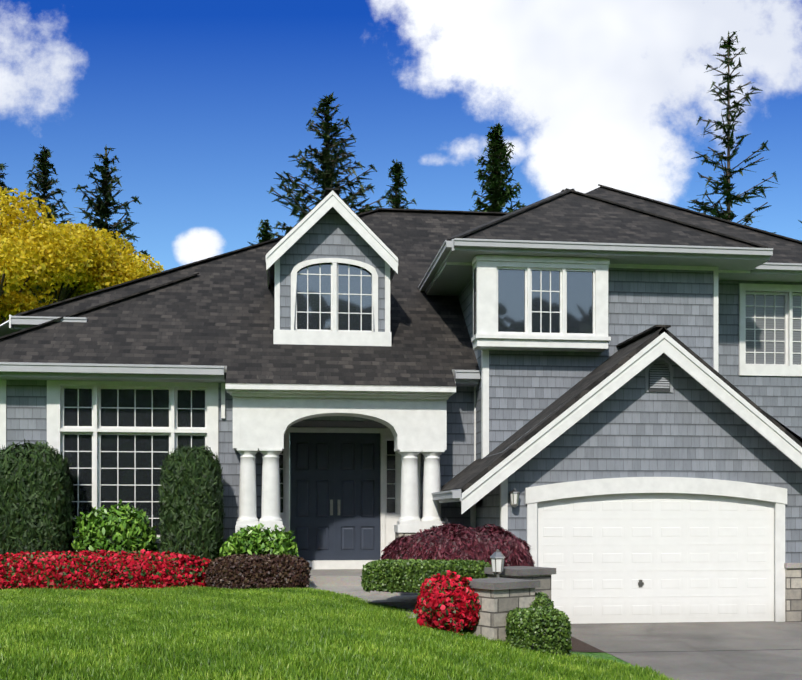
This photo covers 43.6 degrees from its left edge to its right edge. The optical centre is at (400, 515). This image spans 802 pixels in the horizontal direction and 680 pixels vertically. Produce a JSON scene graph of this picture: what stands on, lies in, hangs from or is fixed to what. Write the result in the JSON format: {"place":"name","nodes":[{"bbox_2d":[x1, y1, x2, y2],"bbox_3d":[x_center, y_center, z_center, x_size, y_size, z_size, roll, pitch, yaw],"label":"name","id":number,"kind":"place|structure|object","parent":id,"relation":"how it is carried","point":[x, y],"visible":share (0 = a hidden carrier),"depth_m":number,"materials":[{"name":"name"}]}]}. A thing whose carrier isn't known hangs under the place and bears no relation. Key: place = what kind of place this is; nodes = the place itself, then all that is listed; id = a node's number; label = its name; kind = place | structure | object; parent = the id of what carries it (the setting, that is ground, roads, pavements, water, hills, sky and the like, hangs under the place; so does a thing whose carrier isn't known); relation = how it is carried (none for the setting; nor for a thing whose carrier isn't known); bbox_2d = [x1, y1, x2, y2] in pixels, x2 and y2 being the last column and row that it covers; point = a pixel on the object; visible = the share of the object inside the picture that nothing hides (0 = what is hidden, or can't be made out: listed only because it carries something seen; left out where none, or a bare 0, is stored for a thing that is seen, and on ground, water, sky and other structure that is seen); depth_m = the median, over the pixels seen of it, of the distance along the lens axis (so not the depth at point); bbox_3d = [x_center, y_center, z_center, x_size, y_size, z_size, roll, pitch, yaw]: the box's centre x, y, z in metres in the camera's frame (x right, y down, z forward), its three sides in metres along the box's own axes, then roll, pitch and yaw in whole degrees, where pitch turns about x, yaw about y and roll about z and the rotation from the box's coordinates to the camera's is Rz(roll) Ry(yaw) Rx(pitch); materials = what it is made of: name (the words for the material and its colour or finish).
{"place":"outdoors","nodes":[
{"label":"outdoors","id":0,"kind":"place"},
{"bbox_2d":[273,207,390,345],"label":"dormer walls","id":1,"kind":"structure","parent":0,"point":[333,236],"depth_m":19.07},
{"bbox_2d":[0,537,677,679],"bbox_3d":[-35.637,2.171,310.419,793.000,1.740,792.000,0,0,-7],"label":"ground","id":2,"kind":"structure","parent":0,"point":[601,655],"depth_m":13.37,"materials":[{"name":"green plant"}]},
{"bbox_2d":[0,163,21,321],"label":"fir","id":3,"kind":"object","parent":2,"relation":"on","point":[2,167],"visible":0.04,"depth_m":59.14,"materials":[{"name":"green plant"}]},
{"bbox_2d":[0,230,68,324],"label":"golden tree","id":4,"kind":"object","parent":2,"relation":"on","point":[16,264],"visible":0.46,"depth_m":34.44,"materials":[{"name":"yellow plant"}]},
{"bbox_2d":[21,144,74,225],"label":"fir","id":5,"kind":"object","parent":2,"relation":"on","point":[44,183],"visible":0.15,"depth_m":68.92,"materials":[{"name":"green plant"}]},
{"bbox_2d":[0,187,164,303],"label":"golden tree","id":6,"kind":"object","parent":2,"relation":"on","point":[98,260],"visible":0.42,"depth_m":37.64,"materials":[{"name":"yellow plant"}]},
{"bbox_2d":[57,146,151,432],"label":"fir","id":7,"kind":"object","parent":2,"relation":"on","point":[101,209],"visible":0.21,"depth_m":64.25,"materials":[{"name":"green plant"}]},
{"bbox_2d":[156,444,224,565],"bbox_3d":[-3.758,0.033,17.998,1.219,2.708,1.205,0,0,-7],"label":"arborvitae","id":8,"kind":"object","parent":2,"relation":"on","point":[191,501],"visible":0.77,"depth_m":17.55,"materials":[{"name":"green plant"}]},
{"bbox_2d":[256,219,273,241],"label":"fir","id":9,"kind":"object","parent":2,"relation":"on","point":[265,235],"visible":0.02,"depth_m":85.52,"materials":[{"name":"green plant"}]},
{"bbox_2d":[248,93,390,245],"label":"fir","id":10,"kind":"object","parent":2,"relation":"on","point":[327,175],"visible":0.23,"depth_m":64.09,"materials":[{"name":"green plant"}]},
{"bbox_2d":[353,595,417,617],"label":"front walkway","id":11,"kind":"structure","parent":2,"relation":"on","point":[408,602],"depth_m":15.74,"materials":[{"name":"concrete"}]},
{"bbox_2d":[0,184,801,495],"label":"house roof","id":12,"kind":"structure","parent":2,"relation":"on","point":[218,310],"depth_m":19.09,"materials":[{"name":"black"}]},
{"bbox_2d":[266,189,397,287],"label":"trim","id":13,"kind":"structure","parent":12,"relation":"on","point":[314,215],"depth_m":18.77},
{"bbox_2d":[0,238,801,527],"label":"eaves gutters","id":14,"kind":"object","parent":12,"relation":"attached to","point":[122,372],"visible":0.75,"depth_m":17.97,"materials":[{"name":"white paint"}]},
{"bbox_2d":[461,332,801,513],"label":"garage rake boards","id":15,"kind":"object","parent":12,"relation":"attached to","point":[697,371],"visible":0.97,"depth_m":16.57,"materials":[{"name":"white paint"}]},
{"bbox_2d":[645,357,672,392],"bbox_3d":[4.397,-2.390,17.050,0.486,0.598,0.045,0,0,-7],"label":"gable vent","id":16,"kind":"object","parent":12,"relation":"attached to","point":[658,374],"visible":0.92,"depth_m":17.04,"materials":[{"name":"grey wood"}]},
{"bbox_2d":[385,159,416,208],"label":"fir","id":17,"kind":"object","parent":2,"relation":"on","point":[396,171],"visible":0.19,"depth_m":78.75,"materials":[{"name":"green plant"}]},
{"bbox_2d":[360,559,490,592],"bbox_3d":[0.383,0.909,14.949,1.957,0.474,0.778,0,0,-7],"label":"boxwood hedge","id":18,"kind":"object","parent":2,"relation":"on","point":[400,575],"visible":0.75,"depth_m":14.59,"materials":[{"name":"green plant"}]},
{"bbox_2d":[413,570,480,634],"bbox_3d":[0.631,1.180,13.440,0.964,0.916,1.000,0,0,-7],"label":"azalea","id":19,"kind":"object","parent":2,"relation":"on","point":[450,601],"visible":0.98,"depth_m":13.12,"materials":[{"name":"red plant"}]},
{"bbox_2d":[469,123,525,212],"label":"fir","id":20,"kind":"object","parent":2,"relation":"on","point":[494,186],"visible":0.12,"depth_m":69.30,"materials":[{"name":"green plant"}]},
{"bbox_2d":[463,566,555,642],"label":"stone piers","id":21,"kind":"structure","parent":2,"relation":"on","point":[507,591],"depth_m":13.22,"materials":[{"name":"grey stone"}]},
{"bbox_2d":[490,549,504,577],"bbox_3d":[1.371,0.859,14.207,0.230,0.758,0.199,0,0,-7],"label":"post lantern","id":22,"kind":"object","parent":21,"relation":"on","point":[497,557],"visible":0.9,"depth_m":14.15,"materials":[{"name":"white glass"}]},
{"bbox_2d":[529,592,553,607],"bbox_3d":[1.800,1.443,13.650,0.563,0.809,0.695,0,0,-7],"label":"boxwood mound","id":23,"kind":"object","parent":2,"relation":"on","point":[542,599],"visible":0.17,"depth_m":13.42,"materials":[{"name":"green plant"}]},
{"bbox_2d":[687,30,779,232],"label":"fir","id":24,"kind":"object","parent":2,"relation":"on","point":[726,188],"visible":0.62,"depth_m":63.01,"materials":[{"name":"green plant"}]},
{"bbox_3d":[-7.161,1.317,17.377,10.550,0.039,1.550,0,0,-7],"label":"planting bed","id":25,"kind":"object","parent":2,"relation":"on","visible":0},
{"bbox_2d":[0,439,76,554],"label":"arborvitae","id":26,"kind":"object","parent":25,"relation":"on","point":[36,494],"visible":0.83,"depth_m":17.18,"materials":[{"name":"green plant"}]},
{"bbox_2d":[0,549,210,590],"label":"azalea hedge","id":27,"kind":"object","parent":25,"relation":"on","point":[98,569],"visible":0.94,"depth_m":16.81,"materials":[{"name":"red plant"}]},
{"bbox_2d":[71,499,158,551],"bbox_3d":[-5.060,0.490,17.872,1.577,1.559,1.129,0,0,-7],"label":"light green shrub","id":28,"kind":"object","parent":25,"relation":"on","point":[123,528],"visible":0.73,"depth_m":17.60,"materials":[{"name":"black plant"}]},
{"bbox_2d":[204,553,310,589],"bbox_3d":[-2.444,0.999,17.132,1.815,0.695,0.722,0,0,-7],"label":"barberry hedge","id":29,"kind":"object","parent":25,"relation":"on","point":[244,571],"visible":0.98,"depth_m":16.87,"materials":[{"name":"brown plant"}]},
{"bbox_2d":[219,523,298,556],"bbox_3d":[-2.471,0.714,17.642,1.492,1.172,1.142,0,0,-7],"label":"light green shrub","id":30,"kind":"object","parent":25,"relation":"on","point":[255,539],"visible":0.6,"depth_m":17.36,"materials":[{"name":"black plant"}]},
{"bbox_2d":[0,0,801,432],"label":"sky","id":31,"kind":"structure","parent":0,"point":[200,104],"materials":[{"name":"blue"}]},
{"bbox_2d":[6,268,801,617],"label":"house walls","id":32,"kind":"structure","parent":0,"point":[690,426],"depth_m":18.38,"materials":[{"name":"grey wood"}]},
{"bbox_2d":[225,385,455,595],"bbox_3d":[-1.107,-0.279,18.552,4.158,4.041,3.800,0,0,-7],"label":"porch","id":33,"kind":"object","parent":32,"relation":"attached to","point":[413,426],"visible":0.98,"depth_m":18.33,"materials":[{"name":"paint"}]},
{"bbox_2d":[290,432,379,559],"bbox_3d":[-1.337,-0.378,20.372,1.833,2.592,0.132,0,0,-7],"label":"front door","id":34,"kind":"structure","parent":33,"relation":"attached to","point":[334,496],"depth_m":20.37,"materials":[{"name":"paint"}]},
{"bbox_2d":[0,264,801,621],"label":"house trim","id":35,"kind":"structure","parent":32,"relation":"attached to","point":[562,490],"depth_m":18.22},
{"bbox_2d":[61,263,801,537],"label":"windows","id":36,"kind":"structure","parent":32,"relation":"attached to","point":[129,467],"depth_m":18.53,"materials":[{"name":"glass"}]},
{"bbox_2d":[509,488,519,507],"bbox_3d":[1.886,-0.290,16.679,0.180,0.330,0.208,0,0,-7],"label":"wall lantern","id":37,"kind":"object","parent":32,"relation":"attached to","point":[514,496],"depth_m":16.61,"materials":[{"name":"white glass"}]},
{"bbox_2d":[471,255,610,351],"bbox_3d":[2.546,-3.840,18.243,2.484,1.629,0.450,0,0,-7],"label":"bay window frame","id":38,"kind":"object","parent":32,"relation":"attached to","point":[486,336],"visible":1,"depth_m":18.05,"materials":[{"name":"white paint"}]},
{"bbox_2d":[537,493,773,623],"bbox_3d":[4.363,0.706,17.131,4.246,2.272,0.075,0,0,-7],"label":"garage door","id":39,"kind":"structure","parent":32,"relation":"in","point":[647,557],"depth_m":17.13,"materials":[{"name":"paint"}]},
{"bbox_2d":[784,563,801,621],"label":"stone pillar base","id":40,"kind":"object","parent":32,"relation":"attached to","point":[793,592],"visible":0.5,"depth_m":17.25,"materials":[{"name":"beige stone"}]},
{"bbox_2d":[571,621,801,679],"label":"driveway","id":41,"kind":"structure","parent":0,"point":[760,655],"depth_m":14.26,"materials":[{"name":"grey concrete"}]},
{"bbox_2d":[570,637,605,652],"bbox_3d":[1.118,1.664,16.292,2.750,0.424,5.600,0,0,-7],"label":"planting bed","id":42,"kind":"object","parent":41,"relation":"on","point":[579,645],"visible":0.02,"depth_m":14.11,"materials":[{"name":"brown soil"}]},
{"bbox_2d":[379,523,535,566],"bbox_3d":[0.867,0.898,15.693,2.504,1.564,1.556,0,0,-7],"label":"japanese maple","id":43,"kind":"object","parent":42,"relation":"on","point":[452,541],"visible":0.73,"depth_m":15.24,"materials":[{"name":"red plant"}]},
{"bbox_2d":[505,606,571,654],"bbox_3d":[1.772,1.508,12.943,0.817,0.636,0.897,0,0,-7],"label":"boxwood mound","id":44,"kind":"object","parent":42,"relation":"on","point":[544,629],"visible":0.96,"depth_m":12.59,"materials":[{"name":"green plant"}]},
{"bbox_2d":[606,649,801,652],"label":"driveway joints","id":45,"kind":"object","parent":41,"relation":"on","point":[717,650],"visible":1,"depth_m":13.86,"materials":[{"name":"grey concrete"}]}
]}

